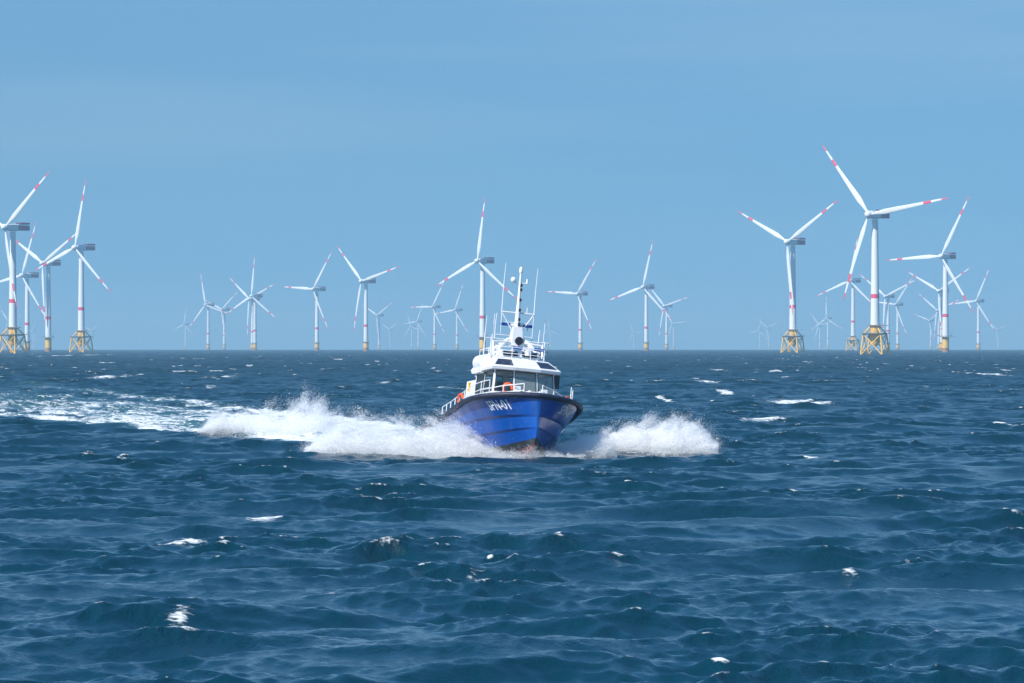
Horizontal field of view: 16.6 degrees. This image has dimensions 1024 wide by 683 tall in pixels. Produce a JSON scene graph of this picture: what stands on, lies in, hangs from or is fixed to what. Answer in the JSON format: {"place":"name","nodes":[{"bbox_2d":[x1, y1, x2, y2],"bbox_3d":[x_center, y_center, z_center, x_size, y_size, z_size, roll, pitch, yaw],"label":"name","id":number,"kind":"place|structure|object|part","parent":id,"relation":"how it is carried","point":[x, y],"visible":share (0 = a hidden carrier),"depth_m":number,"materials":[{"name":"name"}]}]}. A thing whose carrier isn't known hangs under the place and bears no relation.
{"place":"outdoors","nodes":[
{"label":"outdoors","id":0,"kind":"place"},
{"bbox_2d":[0,350,1023,682],"bbox_3d":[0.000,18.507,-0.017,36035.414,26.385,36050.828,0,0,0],"label":"sea","id":1,"kind":"structure","parent":0,"point":[836,516],"depth_m":117.89,"materials":[{"name":"liquid"}]},
{"bbox_2d":[0,308,20,349],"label":"wind turbine","id":2,"kind":"object","parent":1,"relation":"in","point":[6,326],"visible":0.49,"depth_m":10062.93,"materials":[{"name":"white metal"}]},
{"bbox_2d":[0,224,45,350],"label":"wind turbine","id":3,"kind":"object","parent":1,"relation":"in","point":[26,276],"visible":0.84,"depth_m":3873.66,"materials":[{"name":"white metal"}]},
{"bbox_2d":[0,172,48,353],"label":"wind turbine","id":4,"kind":"object","parent":1,"relation":"in","point":[12,334],"visible":0.96,"depth_m":2658.30,"materials":[{"name":"white metal"}]},
{"bbox_2d":[31,320,36,349],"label":"wind turbine","id":5,"kind":"object","parent":1,"relation":"in","point":[32,331],"visible":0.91,"depth_m":15162.55,"materials":[{"name":"white metal"}]},
{"bbox_2d":[9,230,79,351],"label":"wind turbine","id":6,"kind":"object","parent":1,"relation":"in","point":[48,342],"visible":0.87,"depth_m":3558.51,"materials":[{"name":"white metal"}]},
{"bbox_2d":[35,181,109,351],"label":"wind turbine","id":7,"kind":"object","parent":1,"relation":"in","point":[81,330],"visible":0.94,"depth_m":3208.92,"materials":[{"name":"white metal"}]},
{"bbox_2d":[85,325,96,343],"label":"wind turbine","id":8,"kind":"object","parent":1,"relation":"in","point":[92,330],"visible":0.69,"depth_m":15163.17,"materials":[{"name":"white metal"}]},
{"bbox_2d":[174,311,189,349],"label":"wind turbine","id":9,"kind":"object","parent":1,"relation":"in","point":[185,331],"visible":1,"depth_m":11596.62,"materials":[{"name":"white metal"}]},
{"bbox_2d":[189,272,228,349],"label":"wind turbine","id":10,"kind":"object","parent":1,"relation":"in","point":[209,305],"visible":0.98,"depth_m":6530.40,"materials":[{"name":"white metal"}]},
{"bbox_2d":[205,290,238,349],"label":"wind turbine","id":11,"kind":"object","parent":1,"relation":"in","point":[223,321],"visible":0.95,"depth_m":7317.40,"materials":[{"name":"white metal"}]},
{"bbox_2d":[229,277,273,349],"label":"wind turbine","id":12,"kind":"object","parent":1,"relation":"in","point":[251,300],"visible":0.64,"depth_m":5769.93,"materials":[{"name":"white metal"}]},
{"bbox_2d":[227,256,276,349],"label":"wind turbine","id":13,"kind":"object","parent":1,"relation":"in","point":[254,297],"visible":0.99,"depth_m":5424.13,"materials":[{"name":"white metal"}]},
{"bbox_2d":[194,374,386,437],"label":"sea spray","id":14,"kind":"object","parent":1,"relation":"on","point":[295,420],"visible":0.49,"depth_m":234.28,"materials":[{"name":"white liquid"}]},
{"bbox_2d":[286,252,331,350],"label":"wind turbine","id":15,"kind":"object","parent":1,"relation":"in","point":[317,306],"visible":1,"depth_m":4791.13,"materials":[{"name":"white metal"}]},
{"bbox_2d":[337,246,398,350],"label":"wind turbine","id":16,"kind":"object","parent":1,"relation":"in","point":[367,281],"visible":0.98,"depth_m":4210.12,"materials":[{"name":"white metal"}]},
{"bbox_2d":[362,303,390,349],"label":"wind turbine","id":17,"kind":"object","parent":1,"relation":"in","point":[378,324],"visible":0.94,"depth_m":8575.20,"materials":[{"name":"white metal"}]},
{"bbox_2d":[382,322,397,349],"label":"wind turbine","id":18,"kind":"object","parent":1,"relation":"in","point":[390,329],"visible":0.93,"depth_m":14066.44,"materials":[{"name":"white metal"}]},
{"bbox_2d":[403,313,420,349],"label":"wind turbine","id":19,"kind":"object","parent":1,"relation":"in","point":[411,327],"visible":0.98,"depth_m":12729.90,"materials":[{"name":"white metal"}]},
{"bbox_2d":[293,393,532,458],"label":"sea spray","id":20,"kind":"object","parent":1,"relation":"on","point":[379,437],"visible":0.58,"depth_m":200.90,"materials":[{"name":"white liquid"}]},
{"bbox_2d":[401,304,426,349],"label":"wind turbine","id":21,"kind":"object","parent":1,"relation":"in","point":[419,321],"visible":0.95,"depth_m":10446.46,"materials":[{"name":"white metal"}]},
{"bbox_2d":[410,282,444,349],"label":"wind turbine","id":22,"kind":"object","parent":1,"relation":"in","point":[434,331],"visible":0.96,"depth_m":6861.02,"materials":[{"name":"white metal"}]},
{"bbox_2d":[436,283,467,349],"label":"wind turbine","id":23,"kind":"object","parent":1,"relation":"in","point":[457,317],"visible":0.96,"depth_m":7411.89,"materials":[{"name":"white metal"}]},
{"bbox_2d":[432,410,502,451],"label":"sea spray","id":24,"kind":"object","parent":1,"relation":"on","point":[461,433],"visible":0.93,"depth_m":200.92,"materials":[{"name":"white liquid"}]},
{"bbox_2d":[436,200,516,351],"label":"wind turbine","id":25,"kind":"object","parent":1,"relation":"in","point":[482,262],"visible":0.88,"depth_m":3458.68,"materials":[{"name":"white metal"}]},
{"bbox_2d":[420,265,582,455],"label":"pilot boat","id":26,"kind":"object","parent":1,"relation":"on","point":[535,409],"visible":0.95,"depth_m":200.94,"materials":[{"name":"metal"}]},
{"bbox_2d":[457,393,463,402],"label":"lifebuoy","id":27,"kind":"object","parent":26,"relation":"attached to","point":[459,395],"visible":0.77,"depth_m":203.00,"materials":[{"name":"orange plastic"}]},
{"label":"window","id":28,"kind":"part","parent":26,"relation":"part of","materials":[{"name":"black glass"}]},
{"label":"window","id":29,"kind":"part","parent":26,"relation":"part of","materials":[{"name":"black glass"}]},
{"bbox_2d":[502,382,512,391],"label":"lifebuoy","id":30,"kind":"object","parent":26,"relation":"attached to","point":[508,383],"visible":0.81,"depth_m":200.33,"materials":[{"name":"orange plastic"}]},
{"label":"window","id":31,"kind":"part","parent":26,"relation":"part of","materials":[{"name":"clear glass"}]},
{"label":"window","id":32,"kind":"part","parent":26,"relation":"part of","materials":[{"name":"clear glass"}]},
{"bbox_2d":[485,439,588,458],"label":"sea spray","id":33,"kind":"object","parent":1,"relation":"on","point":[529,455],"visible":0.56,"depth_m":197.94,"materials":[{"name":"white liquid"}]},
{"bbox_2d":[542,315,557,349],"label":"wind turbine","id":34,"kind":"object","parent":1,"relation":"in","point":[550,333],"visible":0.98,"depth_m":14188.79,"materials":[{"name":"white metal"}]},
{"bbox_2d":[546,260,595,349],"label":"wind turbine","id":35,"kind":"object","parent":1,"relation":"in","point":[580,295],"visible":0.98,"depth_m":5202.27,"materials":[{"name":"white metal"}]},
{"bbox_2d":[543,420,620,458],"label":"sea spray","id":36,"kind":"object","parent":1,"relation":"on","point":[603,447],"visible":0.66,"depth_m":200.71,"materials":[{"name":"white liquid"}]},
{"bbox_2d":[627,320,643,349],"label":"wind turbine","id":37,"kind":"object","parent":1,"relation":"in","point":[634,337],"visible":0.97,"depth_m":15875.37,"materials":[{"name":"white metal"}]},
{"bbox_2d":[608,242,671,350],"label":"wind turbine","id":38,"kind":"object","parent":1,"relation":"in","point":[646,342],"visible":0.99,"depth_m":4623.90,"materials":[{"name":"white metal"}]},
{"bbox_2d":[560,402,725,455],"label":"sea spray","id":39,"kind":"object","parent":1,"relation":"on","point":[664,437],"visible":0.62,"depth_m":203.97,"materials":[{"name":"white liquid"}]},
{"bbox_2d":[651,289,687,349],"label":"wind turbine","id":40,"kind":"object","parent":1,"relation":"in","point":[666,343],"visible":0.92,"depth_m":6699.81,"materials":[{"name":"white metal"}]},
{"bbox_2d":[664,309,686,349],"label":"wind turbine","id":41,"kind":"object","parent":1,"relation":"in","point":[673,331],"visible":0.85,"depth_m":11175.74,"materials":[{"name":"white metal"}]},
{"bbox_2d":[749,317,764,349],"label":"wind turbine","id":42,"kind":"object","parent":1,"relation":"in","point":[759,330],"visible":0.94,"depth_m":14565.98,"materials":[{"name":"white metal"}]},
{"bbox_2d":[760,321,778,349],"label":"wind turbine","id":43,"kind":"object","parent":1,"relation":"in","point":[769,327],"visible":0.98,"depth_m":13259.52,"materials":[{"name":"white metal"}]},
{"bbox_2d":[738,201,836,352],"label":"wind turbine","id":44,"kind":"object","parent":1,"relation":"in","point":[791,340],"visible":0.99,"depth_m":3030.68,"materials":[{"name":"white metal"}]},
{"bbox_2d":[809,311,830,349],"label":"wind turbine","id":45,"kind":"object","parent":1,"relation":"in","point":[819,325],"visible":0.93,"depth_m":11818.47,"materials":[{"name":"white metal"}]},
{"bbox_2d":[813,304,841,349],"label":"wind turbine","id":46,"kind":"object","parent":1,"relation":"in","point":[828,321],"visible":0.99,"depth_m":9366.92,"materials":[{"name":"white metal"}]},
{"bbox_2d":[817,237,879,350],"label":"wind turbine","id":47,"kind":"object","parent":1,"relation":"in","point":[852,342],"visible":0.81,"depth_m":4824.56,"materials":[{"name":"white metal"}]},
{"bbox_2d":[822,145,946,353],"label":"wind turbine","id":48,"kind":"object","parent":1,"relation":"in","point":[874,337],"visible":0.95,"depth_m":2401.61,"materials":[{"name":"white metal"}]},
{"bbox_2d":[860,274,916,349],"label":"wind turbine","id":49,"kind":"object","parent":1,"relation":"in","point":[890,295],"visible":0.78,"depth_m":5455.86,"materials":[{"name":"white metal"}]},
{"bbox_2d":[879,277,912,349],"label":"wind turbine","id":50,"kind":"object","parent":1,"relation":"in","point":[897,323],"visible":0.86,"depth_m":6485.36,"materials":[{"name":"white metal"}]},
{"bbox_2d":[912,312,937,349],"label":"wind turbine","id":51,"kind":"object","parent":1,"relation":"in","point":[931,337],"visible":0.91,"depth_m":10062.61,"materials":[{"name":"white metal"}]},
{"bbox_2d":[886,197,972,351],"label":"wind turbine","id":52,"kind":"object","parent":1,"relation":"in","point":[945,336],"visible":0.98,"depth_m":3282.23,"materials":[{"name":"white metal"}]},
{"bbox_2d":[917,292,959,349],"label":"wind turbine","id":53,"kind":"object","parent":1,"relation":"in","point":[938,337],"visible":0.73,"depth_m":7450.61,"materials":[{"name":"white metal"}]},
{"bbox_2d":[907,266,971,350],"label":"wind turbine","id":54,"kind":"object","parent":1,"relation":"in","point":[940,302],"visible":0.69,"depth_m":4935.41,"materials":[{"name":"white metal"}]},
{"bbox_2d":[948,270,994,349],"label":"wind turbine","id":55,"kind":"object","parent":1,"relation":"in","point":[978,302],"visible":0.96,"depth_m":6003.52,"materials":[{"name":"white metal"}]},
{"bbox_2d":[990,323,1007,349],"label":"wind turbine","id":56,"kind":"object","parent":1,"relation":"in","point":[998,335],"visible":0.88,"depth_m":14312.46,"materials":[{"name":"white metal"}]},
{"bbox_2d":[0,0,1023,349],"label":"sky","id":57,"kind":"structure","parent":0,"point":[207,137],"materials":[{"name":"blue"}]}
]}

